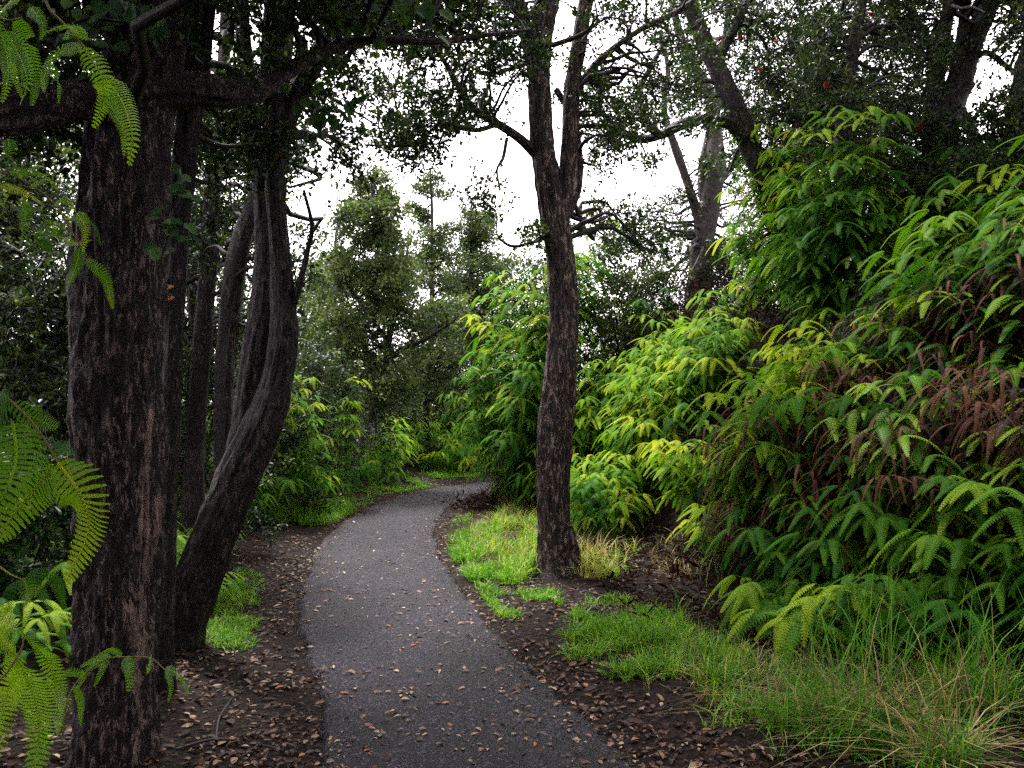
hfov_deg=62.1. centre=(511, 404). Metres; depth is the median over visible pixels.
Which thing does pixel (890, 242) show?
fern
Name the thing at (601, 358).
shrub
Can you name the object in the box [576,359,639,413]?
fern
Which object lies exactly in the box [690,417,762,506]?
fern
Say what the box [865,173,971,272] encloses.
fern
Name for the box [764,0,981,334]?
tree
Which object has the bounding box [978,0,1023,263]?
tree
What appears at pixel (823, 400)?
fern
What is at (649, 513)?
fern
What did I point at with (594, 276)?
climbing fern
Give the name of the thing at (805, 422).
fern
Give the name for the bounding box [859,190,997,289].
fern
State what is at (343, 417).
climbing fern
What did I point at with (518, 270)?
shrub
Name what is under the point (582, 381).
fern
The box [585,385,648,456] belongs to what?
fern
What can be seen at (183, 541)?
fern
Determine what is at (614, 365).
fern
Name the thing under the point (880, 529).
fern
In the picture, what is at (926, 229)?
fern
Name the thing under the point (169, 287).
bracket fungus
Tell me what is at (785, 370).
fern
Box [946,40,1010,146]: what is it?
tree
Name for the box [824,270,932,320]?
fern
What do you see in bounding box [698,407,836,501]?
fern
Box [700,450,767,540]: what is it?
fern
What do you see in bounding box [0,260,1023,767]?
ground
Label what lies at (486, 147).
sky
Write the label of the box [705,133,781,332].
climbing fern
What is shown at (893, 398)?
fern
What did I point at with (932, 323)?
fern
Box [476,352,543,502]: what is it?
climbing fern
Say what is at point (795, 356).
fern
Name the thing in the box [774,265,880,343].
fern
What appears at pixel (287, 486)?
fern
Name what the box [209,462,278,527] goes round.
fern
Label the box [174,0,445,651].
tree
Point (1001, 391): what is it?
fern
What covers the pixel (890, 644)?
grass tuft
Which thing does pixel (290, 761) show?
leaf litter
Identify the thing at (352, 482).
fern
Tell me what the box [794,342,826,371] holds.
fern
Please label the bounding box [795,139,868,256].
climbing fern
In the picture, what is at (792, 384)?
fern
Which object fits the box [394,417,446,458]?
fern
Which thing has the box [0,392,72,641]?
shrub
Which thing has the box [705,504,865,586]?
fern
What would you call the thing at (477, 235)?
tree
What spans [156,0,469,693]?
tree
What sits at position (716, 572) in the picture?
grass tuft
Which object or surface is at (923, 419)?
fern
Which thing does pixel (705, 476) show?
fern
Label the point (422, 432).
fern
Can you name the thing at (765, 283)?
climbing fern
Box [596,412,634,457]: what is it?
fern
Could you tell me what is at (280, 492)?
fern
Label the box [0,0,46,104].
fern frond
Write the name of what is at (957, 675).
grass tuft
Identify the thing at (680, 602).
grass tuft
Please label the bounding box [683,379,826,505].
fern
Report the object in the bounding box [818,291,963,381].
fern
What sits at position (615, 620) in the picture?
grass tuft
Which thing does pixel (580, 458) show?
fern
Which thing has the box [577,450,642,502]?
fern
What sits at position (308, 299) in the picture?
tree
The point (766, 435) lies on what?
fern
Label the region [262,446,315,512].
fern
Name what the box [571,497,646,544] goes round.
fern
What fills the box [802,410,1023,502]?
fern
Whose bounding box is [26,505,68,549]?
fern
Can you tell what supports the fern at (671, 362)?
on the ground at (526, 630)
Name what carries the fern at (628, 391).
on the ground at (526, 630)
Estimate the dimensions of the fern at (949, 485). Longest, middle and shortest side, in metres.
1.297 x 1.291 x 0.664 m
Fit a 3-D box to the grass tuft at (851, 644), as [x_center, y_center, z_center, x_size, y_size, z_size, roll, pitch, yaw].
[1.555,1.109,4.436,1.347,0.849,1.132,0,0,0]
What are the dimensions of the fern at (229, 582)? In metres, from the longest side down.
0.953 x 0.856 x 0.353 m
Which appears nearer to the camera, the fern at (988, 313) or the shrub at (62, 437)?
the fern at (988, 313)
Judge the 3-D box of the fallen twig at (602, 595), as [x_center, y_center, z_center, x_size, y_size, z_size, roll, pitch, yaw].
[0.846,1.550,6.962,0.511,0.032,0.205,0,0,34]
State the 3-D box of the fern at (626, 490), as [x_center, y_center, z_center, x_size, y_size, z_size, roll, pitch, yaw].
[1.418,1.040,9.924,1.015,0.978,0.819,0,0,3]
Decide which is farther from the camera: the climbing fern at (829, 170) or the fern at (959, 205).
the climbing fern at (829, 170)
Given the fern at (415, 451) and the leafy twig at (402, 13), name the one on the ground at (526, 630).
the fern at (415, 451)
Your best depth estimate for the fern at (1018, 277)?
5.97 m
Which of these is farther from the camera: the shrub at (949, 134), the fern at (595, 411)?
the fern at (595, 411)
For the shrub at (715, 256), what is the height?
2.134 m
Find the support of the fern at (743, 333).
on the ground at (526, 630)
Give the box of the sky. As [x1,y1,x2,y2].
[0,0,1022,404]
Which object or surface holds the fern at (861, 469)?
on the ground at (526, 630)
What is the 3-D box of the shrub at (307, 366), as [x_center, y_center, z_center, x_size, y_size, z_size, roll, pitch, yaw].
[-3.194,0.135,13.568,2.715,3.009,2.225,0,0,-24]
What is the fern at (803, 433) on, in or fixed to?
on the ground at (526, 630)
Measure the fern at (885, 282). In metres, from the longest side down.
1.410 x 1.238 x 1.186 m
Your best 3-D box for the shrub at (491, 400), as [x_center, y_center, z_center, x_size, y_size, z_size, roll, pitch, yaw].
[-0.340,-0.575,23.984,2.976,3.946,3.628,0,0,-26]
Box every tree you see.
[0,0,537,767]
[0,83,194,523]
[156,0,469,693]
[171,0,336,539]
[171,27,339,586]
[171,117,301,508]
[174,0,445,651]
[295,225,367,426]
[304,159,492,484]
[344,0,732,579]
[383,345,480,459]
[385,167,477,452]
[427,197,534,436]
[554,0,971,267]
[599,0,776,319]
[719,113,830,346]
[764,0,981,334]
[850,0,1023,253]
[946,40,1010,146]
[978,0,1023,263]
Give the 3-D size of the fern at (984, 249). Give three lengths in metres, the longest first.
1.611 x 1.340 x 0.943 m
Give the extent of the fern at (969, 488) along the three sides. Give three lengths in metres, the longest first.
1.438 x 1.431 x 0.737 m
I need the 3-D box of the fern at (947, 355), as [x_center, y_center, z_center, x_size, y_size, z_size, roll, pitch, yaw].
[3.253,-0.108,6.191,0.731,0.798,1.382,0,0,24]
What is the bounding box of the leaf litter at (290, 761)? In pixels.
[0,441,1023,767]
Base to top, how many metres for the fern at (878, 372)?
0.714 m
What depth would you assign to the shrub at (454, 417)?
21.24 m
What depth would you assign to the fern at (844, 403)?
6.03 m
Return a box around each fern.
[0,540,72,632]
[0,554,70,614]
[0,593,71,664]
[0,611,71,677]
[11,517,71,547]
[11,521,187,612]
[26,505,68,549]
[176,535,245,597]
[177,528,192,554]
[208,456,274,506]
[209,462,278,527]
[220,572,243,600]
[248,476,312,526]
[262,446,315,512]
[267,463,312,501]
[275,402,339,517]
[281,371,315,501]
[281,391,331,512]
[283,375,331,503]
[303,377,371,504]
[321,463,380,498]
[324,442,349,492]
[332,463,370,488]
[339,460,381,485]
[347,450,409,487]
[364,416,418,469]
[364,449,402,480]
[366,424,417,476]
[377,423,420,463]
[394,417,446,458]
[395,421,441,463]
[416,448,450,471]
[419,441,476,473]
[433,443,481,473]
[434,421,467,452]
[439,367,511,501]
[447,439,495,466]
[449,451,483,469]
[453,344,520,499]
[455,286,532,484]
[474,331,547,484]
[476,270,537,380]
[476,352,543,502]
[479,342,536,453]
[479,454,523,496]
[480,457,527,503]
[483,261,594,443]
[485,316,548,493]
[492,230,588,400]
[498,316,544,467]
[500,271,586,464]
[501,445,535,490]
[501,450,536,507]
[502,426,536,479]
[512,442,534,487]
[520,222,611,395]
[525,442,590,498]
[530,221,620,379]
[542,232,604,397]
[570,417,631,481]
[570,459,650,540]
[570,460,655,544]
[570,463,651,533]
[571,453,620,507]
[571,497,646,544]
[573,363,641,440]
[574,378,626,455]
[575,380,640,449]
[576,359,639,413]
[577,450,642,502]
[578,459,613,476]
[583,482,663,538]
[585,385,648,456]
[585,430,654,495]
[591,409,664,484]
[592,453,668,533]
[596,376,677,457]
[596,379,667,444]
[596,399,633,461]
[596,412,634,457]
[602,347,650,392]
[606,358,672,407]
[606,375,709,461]
[606,398,696,473]
[607,373,689,443]
[610,364,700,437]
[614,390,698,476]
[617,317,691,375]
[617,338,677,374]
[620,287,688,346]
[620,399,710,485]
[621,345,678,392]
[622,372,711,442]
[631,334,701,388]
[635,345,725,402]
[635,452,675,492]
[638,420,731,516]
[639,440,722,527]
[655,326,751,413]
[655,453,717,498]
[658,347,726,434]
[661,318,737,385]
[665,503,752,566]
[666,349,739,412]
[667,444,768,524]
[670,313,771,365]
[671,325,713,357]
[674,317,771,402]
[676,329,760,417]
[682,443,841,519]
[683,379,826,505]
[683,394,808,502]
[685,276,748,335]
[688,479,808,549]
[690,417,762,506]
[692,465,826,569]
[694,327,769,388]
[695,299,755,351]
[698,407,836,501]
[698,455,790,515]
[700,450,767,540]
[704,575,939,672]
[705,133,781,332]
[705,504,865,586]
[707,538,920,636]
[708,372,842,500]
[711,437,865,524]
[716,123,809,332]
[725,376,820,457]
[726,440,902,543]
[732,347,836,444]
[735,379,866,496]
[737,575,890,641]
[738,342,823,402]
[740,150,803,340]
[745,422,829,507]
[747,452,849,537]
[749,122,832,317]
[752,128,863,344]
[754,578,959,662]
[755,345,894,426]
[757,148,821,290]
[757,313,910,441]
[758,494,929,591]
[760,109,895,360]
[760,398,901,477]
[763,519,947,615]
[768,264,880,340]
[769,140,833,290]
[769,400,851,492]
[770,294,833,339]
[773,162,873,357]
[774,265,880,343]
[778,105,925,354]
[781,462,918,584]
[783,562,952,665]
[786,330,854,403]
[787,138,835,257]
[787,401,856,459]
[790,363,849,417]
[794,334,957,436]
[794,336,912,397]
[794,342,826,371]
[794,387,954,481]
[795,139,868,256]
[795,212,913,309]
[796,345,829,398]
[797,374,903,488]
[799,393,997,511]
[800,385,910,467]
[801,192,929,278]
[801,372,910,492]
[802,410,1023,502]
[806,319,840,345]
[806,354,903,479]
[809,109,922,317]
[810,485,1019,595]
[811,452,996,572]
[814,310,885,372]
[815,253,941,365]
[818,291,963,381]
[820,354,983,430]
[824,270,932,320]
[824,548,1023,673]
[825,309,918,383]
[832,320,1013,409]
[836,375,976,492]
[839,367,906,408]
[840,362,1017,454]
[842,359,995,483]
[845,247,1023,383]
[847,236,915,295]
[847,312,988,361]
[849,426,981,521]
[850,272,1011,359]
[857,544,1012,650]
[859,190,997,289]
[859,322,944,418]
[859,414,1023,557]
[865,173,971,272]
[867,209,1021,333]
[868,472,1023,601]
[869,261,1023,383]
[871,197,1023,368]
[871,371,1023,506]
[874,336,972,408]
[876,286,1015,365]
[877,428,1023,524]
[888,369,1015,465]
[889,363,1023,466]
[896,431,1023,532]
[898,534,1023,670]
[900,343,1022,410]
[900,371,1023,523]
[901,211,1023,326]
[905,331,1013,415]
[907,280,1023,396]
[907,352,1023,446]
[910,361,1023,433]
[911,284,1023,404]
[916,146,1022,241]
[922,425,1023,551]
[925,164,1023,264]
[927,178,1023,274]
[927,218,1023,343]
[927,219,1023,371]
[945,230,1023,351]
[946,335,1023,433]
[956,134,1023,249]
[966,135,1023,268]
[966,511,1023,618]
[969,204,1023,318]
[973,360,1023,445]
[975,412,1023,561]
[979,254,1023,365]
[1005,562,1023,649]
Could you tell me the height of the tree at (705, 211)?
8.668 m
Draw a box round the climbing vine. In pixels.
[142,163,202,262]
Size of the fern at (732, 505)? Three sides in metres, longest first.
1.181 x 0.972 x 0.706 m
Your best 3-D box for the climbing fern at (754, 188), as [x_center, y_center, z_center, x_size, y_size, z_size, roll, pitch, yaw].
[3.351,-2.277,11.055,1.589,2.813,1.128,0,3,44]
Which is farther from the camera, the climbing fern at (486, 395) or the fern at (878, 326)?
the climbing fern at (486, 395)
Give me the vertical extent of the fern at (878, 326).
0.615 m
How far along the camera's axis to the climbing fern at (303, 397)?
12.53 m
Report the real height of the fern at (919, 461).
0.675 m
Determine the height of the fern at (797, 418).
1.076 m
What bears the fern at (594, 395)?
on the ground at (526, 630)
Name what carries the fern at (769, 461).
on the ground at (526, 630)
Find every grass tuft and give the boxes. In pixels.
[212,619,260,640]
[594,607,631,629]
[613,643,689,666]
[667,584,702,616]
[698,539,965,708]
[706,558,743,586]
[711,685,796,726]
[718,665,929,766]
[777,555,1021,726]
[788,590,1003,734]
[831,583,1023,747]
[855,563,1023,739]
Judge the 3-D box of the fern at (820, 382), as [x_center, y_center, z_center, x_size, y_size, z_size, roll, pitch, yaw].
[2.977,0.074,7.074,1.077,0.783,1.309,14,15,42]
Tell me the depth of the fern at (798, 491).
6.45 m
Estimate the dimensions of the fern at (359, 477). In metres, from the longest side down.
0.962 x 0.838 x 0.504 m
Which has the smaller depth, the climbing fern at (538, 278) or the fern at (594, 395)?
the fern at (594, 395)
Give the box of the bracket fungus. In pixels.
[167,284,173,291]
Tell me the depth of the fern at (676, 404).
10.22 m
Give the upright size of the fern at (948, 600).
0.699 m
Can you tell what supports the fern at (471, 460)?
on the ground at (526, 630)
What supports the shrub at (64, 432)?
on the ground at (526, 630)
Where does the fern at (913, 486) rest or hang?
on the ground at (526, 630)
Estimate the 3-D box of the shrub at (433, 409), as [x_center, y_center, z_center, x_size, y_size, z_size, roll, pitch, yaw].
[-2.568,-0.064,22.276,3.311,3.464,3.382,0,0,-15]
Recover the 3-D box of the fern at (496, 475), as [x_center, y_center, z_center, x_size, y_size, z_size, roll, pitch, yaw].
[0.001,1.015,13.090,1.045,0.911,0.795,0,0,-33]
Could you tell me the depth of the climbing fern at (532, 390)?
12.44 m
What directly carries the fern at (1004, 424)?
on the ground at (526, 630)
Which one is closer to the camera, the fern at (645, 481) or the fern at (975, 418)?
the fern at (975, 418)
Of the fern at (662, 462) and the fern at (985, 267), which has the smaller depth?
the fern at (985, 267)
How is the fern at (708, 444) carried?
on the ground at (526, 630)
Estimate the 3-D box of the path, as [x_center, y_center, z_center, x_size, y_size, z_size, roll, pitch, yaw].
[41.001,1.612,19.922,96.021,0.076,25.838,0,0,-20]
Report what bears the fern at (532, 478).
on the ground at (526, 630)
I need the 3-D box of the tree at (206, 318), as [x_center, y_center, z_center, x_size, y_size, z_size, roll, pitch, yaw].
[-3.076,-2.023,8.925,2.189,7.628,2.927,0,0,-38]
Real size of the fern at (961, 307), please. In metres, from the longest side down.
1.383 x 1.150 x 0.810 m
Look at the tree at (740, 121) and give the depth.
11.12 m
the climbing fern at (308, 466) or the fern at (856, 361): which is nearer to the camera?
the fern at (856, 361)
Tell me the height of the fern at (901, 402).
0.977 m
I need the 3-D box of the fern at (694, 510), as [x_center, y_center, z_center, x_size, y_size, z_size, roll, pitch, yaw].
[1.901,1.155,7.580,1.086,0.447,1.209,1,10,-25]
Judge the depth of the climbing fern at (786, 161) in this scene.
10.89 m
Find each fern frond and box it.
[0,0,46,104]
[0,139,114,308]
[0,387,109,584]
[0,566,66,612]
[0,604,67,767]
[40,0,140,164]
[54,647,187,739]
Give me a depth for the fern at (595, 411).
11.43 m
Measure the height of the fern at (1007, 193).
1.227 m
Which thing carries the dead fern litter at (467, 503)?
on the ground at (526, 630)
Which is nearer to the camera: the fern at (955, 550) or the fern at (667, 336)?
the fern at (955, 550)
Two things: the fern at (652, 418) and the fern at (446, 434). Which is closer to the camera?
the fern at (652, 418)
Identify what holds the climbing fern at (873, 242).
on the ground at (526, 630)
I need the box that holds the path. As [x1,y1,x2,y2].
[296,481,640,767]
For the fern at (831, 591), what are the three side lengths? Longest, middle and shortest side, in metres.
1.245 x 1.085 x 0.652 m
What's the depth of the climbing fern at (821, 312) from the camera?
8.41 m
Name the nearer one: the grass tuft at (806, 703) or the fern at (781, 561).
the grass tuft at (806, 703)
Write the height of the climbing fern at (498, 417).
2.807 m
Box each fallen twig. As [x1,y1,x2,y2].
[175,725,281,749]
[215,697,256,742]
[585,590,630,600]
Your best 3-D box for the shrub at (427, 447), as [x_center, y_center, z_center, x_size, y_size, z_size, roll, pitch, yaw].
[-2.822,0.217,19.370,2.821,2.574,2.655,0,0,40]
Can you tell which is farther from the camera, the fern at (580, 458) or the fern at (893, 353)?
the fern at (580, 458)
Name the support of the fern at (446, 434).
on the ground at (526, 630)
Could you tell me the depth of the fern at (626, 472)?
9.98 m
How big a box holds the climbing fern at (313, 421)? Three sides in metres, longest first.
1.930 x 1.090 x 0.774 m
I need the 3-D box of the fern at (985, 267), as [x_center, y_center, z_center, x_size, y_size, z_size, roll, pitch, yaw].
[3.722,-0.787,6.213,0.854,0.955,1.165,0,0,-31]
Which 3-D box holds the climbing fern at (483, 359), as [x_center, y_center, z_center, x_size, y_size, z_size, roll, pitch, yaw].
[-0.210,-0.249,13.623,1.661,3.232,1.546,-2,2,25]
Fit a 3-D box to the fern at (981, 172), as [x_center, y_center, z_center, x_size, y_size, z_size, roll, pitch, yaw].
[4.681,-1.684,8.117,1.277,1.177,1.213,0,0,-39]
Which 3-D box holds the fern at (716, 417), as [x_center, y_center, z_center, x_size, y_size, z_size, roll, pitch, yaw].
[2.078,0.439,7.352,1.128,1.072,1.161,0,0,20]
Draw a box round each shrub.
[0,267,68,537]
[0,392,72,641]
[7,340,67,523]
[177,308,294,547]
[177,396,234,523]
[181,277,345,516]
[280,318,402,500]
[292,347,406,470]
[346,361,456,464]
[360,343,469,460]
[402,352,498,458]
[459,323,519,448]
[477,247,588,429]
[577,217,697,353]
[582,295,675,375]
[660,223,778,316]
[802,123,961,280]
[874,153,962,239]
[884,97,1023,254]
[904,59,1023,254]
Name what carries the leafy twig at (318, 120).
attached to the tree at (116, 422)
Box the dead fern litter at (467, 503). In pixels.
[413,165,1023,767]
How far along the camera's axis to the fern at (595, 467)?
11.52 m
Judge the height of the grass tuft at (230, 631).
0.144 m
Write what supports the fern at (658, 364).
on the ground at (526, 630)
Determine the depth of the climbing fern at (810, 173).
10.80 m
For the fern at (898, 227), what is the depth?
9.04 m
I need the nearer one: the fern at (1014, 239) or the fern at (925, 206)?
the fern at (1014, 239)
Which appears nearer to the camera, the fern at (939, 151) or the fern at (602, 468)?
the fern at (939, 151)
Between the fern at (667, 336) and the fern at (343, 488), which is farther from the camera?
the fern at (343, 488)
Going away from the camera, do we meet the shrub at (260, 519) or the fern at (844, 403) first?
the fern at (844, 403)
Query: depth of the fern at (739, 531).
6.73 m
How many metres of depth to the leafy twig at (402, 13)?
4.17 m
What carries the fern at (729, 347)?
on the ground at (526, 630)
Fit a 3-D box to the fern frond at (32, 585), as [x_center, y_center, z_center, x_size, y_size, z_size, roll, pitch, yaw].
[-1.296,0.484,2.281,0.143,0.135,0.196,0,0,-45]
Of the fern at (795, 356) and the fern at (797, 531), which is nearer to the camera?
the fern at (797, 531)
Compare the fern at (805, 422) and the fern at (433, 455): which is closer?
the fern at (805, 422)
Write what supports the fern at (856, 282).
on the ground at (526, 630)
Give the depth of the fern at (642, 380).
10.40 m
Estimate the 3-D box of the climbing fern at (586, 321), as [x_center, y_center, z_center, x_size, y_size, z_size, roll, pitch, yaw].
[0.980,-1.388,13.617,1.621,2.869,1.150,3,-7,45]
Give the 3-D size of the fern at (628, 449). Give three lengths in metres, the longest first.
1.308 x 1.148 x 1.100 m
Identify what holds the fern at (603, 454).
on the ground at (526, 630)
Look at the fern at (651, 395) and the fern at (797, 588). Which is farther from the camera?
the fern at (651, 395)
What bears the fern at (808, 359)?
on the ground at (526, 630)
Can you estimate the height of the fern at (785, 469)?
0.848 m
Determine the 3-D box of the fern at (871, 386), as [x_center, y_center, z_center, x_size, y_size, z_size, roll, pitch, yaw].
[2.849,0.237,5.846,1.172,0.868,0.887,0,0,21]
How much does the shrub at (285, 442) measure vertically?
3.377 m
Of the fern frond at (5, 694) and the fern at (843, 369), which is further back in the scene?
the fern at (843, 369)
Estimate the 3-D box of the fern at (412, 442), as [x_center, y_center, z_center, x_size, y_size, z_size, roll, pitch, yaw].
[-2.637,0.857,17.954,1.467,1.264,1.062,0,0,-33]
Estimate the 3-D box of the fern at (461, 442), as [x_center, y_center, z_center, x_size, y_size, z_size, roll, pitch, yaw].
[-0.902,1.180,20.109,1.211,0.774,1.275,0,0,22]
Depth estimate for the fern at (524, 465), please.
12.54 m
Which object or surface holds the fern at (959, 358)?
on the ground at (526, 630)
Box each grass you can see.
[206,464,1023,767]
[454,483,1023,767]
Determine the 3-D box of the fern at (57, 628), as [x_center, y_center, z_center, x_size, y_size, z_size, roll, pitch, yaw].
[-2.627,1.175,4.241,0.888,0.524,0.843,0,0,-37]
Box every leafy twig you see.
[39,0,170,80]
[275,69,366,138]
[302,0,452,49]
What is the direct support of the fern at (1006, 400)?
on the ground at (526, 630)
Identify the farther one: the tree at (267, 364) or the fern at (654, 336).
the fern at (654, 336)
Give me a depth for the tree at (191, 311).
9.42 m
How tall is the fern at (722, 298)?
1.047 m
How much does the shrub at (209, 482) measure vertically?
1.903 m
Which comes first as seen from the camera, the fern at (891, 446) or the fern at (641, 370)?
the fern at (891, 446)
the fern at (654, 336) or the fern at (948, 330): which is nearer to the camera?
the fern at (948, 330)
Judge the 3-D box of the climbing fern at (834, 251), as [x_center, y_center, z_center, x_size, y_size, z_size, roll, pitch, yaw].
[3.164,-1.460,8.471,1.329,2.731,1.306,-3,2,21]
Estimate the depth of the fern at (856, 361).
6.66 m
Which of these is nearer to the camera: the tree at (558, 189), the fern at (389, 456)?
the tree at (558, 189)
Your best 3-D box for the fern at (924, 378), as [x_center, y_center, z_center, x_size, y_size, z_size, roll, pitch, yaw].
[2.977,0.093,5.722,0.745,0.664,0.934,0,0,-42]
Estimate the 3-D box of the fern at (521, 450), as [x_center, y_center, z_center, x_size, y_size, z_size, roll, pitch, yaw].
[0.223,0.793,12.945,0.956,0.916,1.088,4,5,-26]
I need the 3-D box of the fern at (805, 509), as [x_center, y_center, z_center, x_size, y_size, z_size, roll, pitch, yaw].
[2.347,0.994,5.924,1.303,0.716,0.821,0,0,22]
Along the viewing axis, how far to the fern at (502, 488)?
12.66 m
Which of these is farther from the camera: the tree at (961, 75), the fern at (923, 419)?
the tree at (961, 75)
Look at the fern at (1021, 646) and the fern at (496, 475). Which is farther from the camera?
the fern at (496, 475)
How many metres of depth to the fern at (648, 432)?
9.65 m
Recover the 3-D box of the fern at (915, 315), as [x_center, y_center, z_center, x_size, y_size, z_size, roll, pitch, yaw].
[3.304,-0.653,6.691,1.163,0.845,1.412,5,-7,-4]
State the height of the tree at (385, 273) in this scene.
6.547 m
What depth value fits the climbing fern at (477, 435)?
13.05 m
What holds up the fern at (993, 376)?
on the ground at (526, 630)
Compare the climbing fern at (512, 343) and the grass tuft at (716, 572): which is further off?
the climbing fern at (512, 343)
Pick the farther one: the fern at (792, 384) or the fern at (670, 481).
the fern at (670, 481)
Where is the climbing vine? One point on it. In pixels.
(153, 250)
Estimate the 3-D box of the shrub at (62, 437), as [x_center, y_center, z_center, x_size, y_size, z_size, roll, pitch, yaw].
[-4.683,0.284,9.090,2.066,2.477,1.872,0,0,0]
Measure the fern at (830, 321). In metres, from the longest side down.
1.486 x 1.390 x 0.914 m
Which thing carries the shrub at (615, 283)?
on the ground at (526, 630)
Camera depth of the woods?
25.14 m
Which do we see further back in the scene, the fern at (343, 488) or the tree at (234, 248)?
the fern at (343, 488)
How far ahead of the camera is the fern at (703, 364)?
9.77 m
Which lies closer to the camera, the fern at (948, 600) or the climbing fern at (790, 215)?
the fern at (948, 600)
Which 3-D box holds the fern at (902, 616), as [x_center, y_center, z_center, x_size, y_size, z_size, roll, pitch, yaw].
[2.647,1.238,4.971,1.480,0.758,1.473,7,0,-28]
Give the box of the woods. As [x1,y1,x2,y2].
[0,0,1021,436]
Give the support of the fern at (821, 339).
on the ground at (526, 630)
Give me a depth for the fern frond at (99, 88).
1.70 m
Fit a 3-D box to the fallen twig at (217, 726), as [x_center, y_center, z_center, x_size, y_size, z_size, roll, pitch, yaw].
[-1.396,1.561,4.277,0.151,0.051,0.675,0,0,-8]
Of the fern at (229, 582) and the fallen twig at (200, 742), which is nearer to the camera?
the fallen twig at (200, 742)
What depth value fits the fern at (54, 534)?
7.04 m
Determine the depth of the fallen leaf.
3.76 m
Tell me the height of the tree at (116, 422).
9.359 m
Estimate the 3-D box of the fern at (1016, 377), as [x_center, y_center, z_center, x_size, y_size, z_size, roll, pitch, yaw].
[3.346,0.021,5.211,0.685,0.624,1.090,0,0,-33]
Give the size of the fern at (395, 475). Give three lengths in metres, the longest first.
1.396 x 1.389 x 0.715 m
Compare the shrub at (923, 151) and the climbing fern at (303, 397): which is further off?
the climbing fern at (303, 397)
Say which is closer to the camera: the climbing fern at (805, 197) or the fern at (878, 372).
the fern at (878, 372)
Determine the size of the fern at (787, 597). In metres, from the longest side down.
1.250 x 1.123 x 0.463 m
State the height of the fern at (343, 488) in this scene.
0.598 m
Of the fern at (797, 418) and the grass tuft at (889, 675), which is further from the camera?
the fern at (797, 418)
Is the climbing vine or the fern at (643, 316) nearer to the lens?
the climbing vine
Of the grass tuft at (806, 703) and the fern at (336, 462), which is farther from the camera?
the fern at (336, 462)
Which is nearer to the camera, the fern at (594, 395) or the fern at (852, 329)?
the fern at (852, 329)
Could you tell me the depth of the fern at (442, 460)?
19.16 m
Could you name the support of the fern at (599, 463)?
on the ground at (526, 630)
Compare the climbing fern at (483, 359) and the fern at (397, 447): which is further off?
the fern at (397, 447)
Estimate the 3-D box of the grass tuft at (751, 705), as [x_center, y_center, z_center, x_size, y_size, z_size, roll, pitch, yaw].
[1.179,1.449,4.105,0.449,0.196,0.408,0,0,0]
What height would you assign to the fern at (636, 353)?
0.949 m
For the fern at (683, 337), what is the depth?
11.08 m
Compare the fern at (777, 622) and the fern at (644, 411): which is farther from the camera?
the fern at (644, 411)
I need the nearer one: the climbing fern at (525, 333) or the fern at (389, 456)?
the climbing fern at (525, 333)
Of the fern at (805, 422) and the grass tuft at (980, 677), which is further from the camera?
the fern at (805, 422)
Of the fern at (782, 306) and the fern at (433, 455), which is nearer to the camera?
the fern at (782, 306)
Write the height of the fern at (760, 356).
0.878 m
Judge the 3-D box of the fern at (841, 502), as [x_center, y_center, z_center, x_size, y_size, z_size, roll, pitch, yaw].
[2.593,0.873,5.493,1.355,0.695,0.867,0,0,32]
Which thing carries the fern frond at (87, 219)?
attached to the tree at (116, 422)
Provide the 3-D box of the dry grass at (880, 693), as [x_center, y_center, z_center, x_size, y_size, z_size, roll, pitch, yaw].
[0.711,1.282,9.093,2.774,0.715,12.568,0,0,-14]
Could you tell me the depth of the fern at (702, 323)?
9.90 m
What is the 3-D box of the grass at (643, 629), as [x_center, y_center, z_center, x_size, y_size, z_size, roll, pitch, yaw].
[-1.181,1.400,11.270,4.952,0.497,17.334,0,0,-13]
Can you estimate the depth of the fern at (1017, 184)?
8.26 m
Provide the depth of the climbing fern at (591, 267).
13.22 m
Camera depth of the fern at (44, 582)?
4.83 m
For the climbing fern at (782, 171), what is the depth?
10.53 m
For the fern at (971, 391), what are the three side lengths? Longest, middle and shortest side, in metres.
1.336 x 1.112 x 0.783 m
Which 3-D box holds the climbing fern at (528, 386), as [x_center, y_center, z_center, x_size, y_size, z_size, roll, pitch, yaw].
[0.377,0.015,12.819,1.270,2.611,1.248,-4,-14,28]
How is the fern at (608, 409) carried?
on the ground at (526, 630)
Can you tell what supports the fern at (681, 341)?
on the ground at (526, 630)
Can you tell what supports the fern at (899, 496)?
on the ground at (526, 630)
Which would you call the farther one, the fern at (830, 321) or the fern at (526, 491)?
the fern at (526, 491)
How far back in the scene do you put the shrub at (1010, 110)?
8.50 m
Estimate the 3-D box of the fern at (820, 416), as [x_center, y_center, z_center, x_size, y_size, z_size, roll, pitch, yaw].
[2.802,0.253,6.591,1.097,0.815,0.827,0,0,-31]
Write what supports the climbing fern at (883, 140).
on the ground at (526, 630)
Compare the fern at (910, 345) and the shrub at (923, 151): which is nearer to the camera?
the fern at (910, 345)
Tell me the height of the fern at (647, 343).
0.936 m
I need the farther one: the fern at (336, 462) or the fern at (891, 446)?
the fern at (336, 462)
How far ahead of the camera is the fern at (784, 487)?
6.40 m
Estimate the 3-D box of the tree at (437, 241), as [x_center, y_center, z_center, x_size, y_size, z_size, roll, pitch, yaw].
[-1.996,-1.789,20.019,2.443,7.578,2.737,0,0,0]
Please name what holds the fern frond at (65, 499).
on the ground at (526, 630)
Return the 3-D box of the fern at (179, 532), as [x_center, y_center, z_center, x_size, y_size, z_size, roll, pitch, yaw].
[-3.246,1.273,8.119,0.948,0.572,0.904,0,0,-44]
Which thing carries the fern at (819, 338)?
on the ground at (526, 630)
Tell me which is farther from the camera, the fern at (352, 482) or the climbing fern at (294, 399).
the fern at (352, 482)
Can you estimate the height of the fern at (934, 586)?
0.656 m
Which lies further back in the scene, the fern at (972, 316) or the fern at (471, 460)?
the fern at (471, 460)

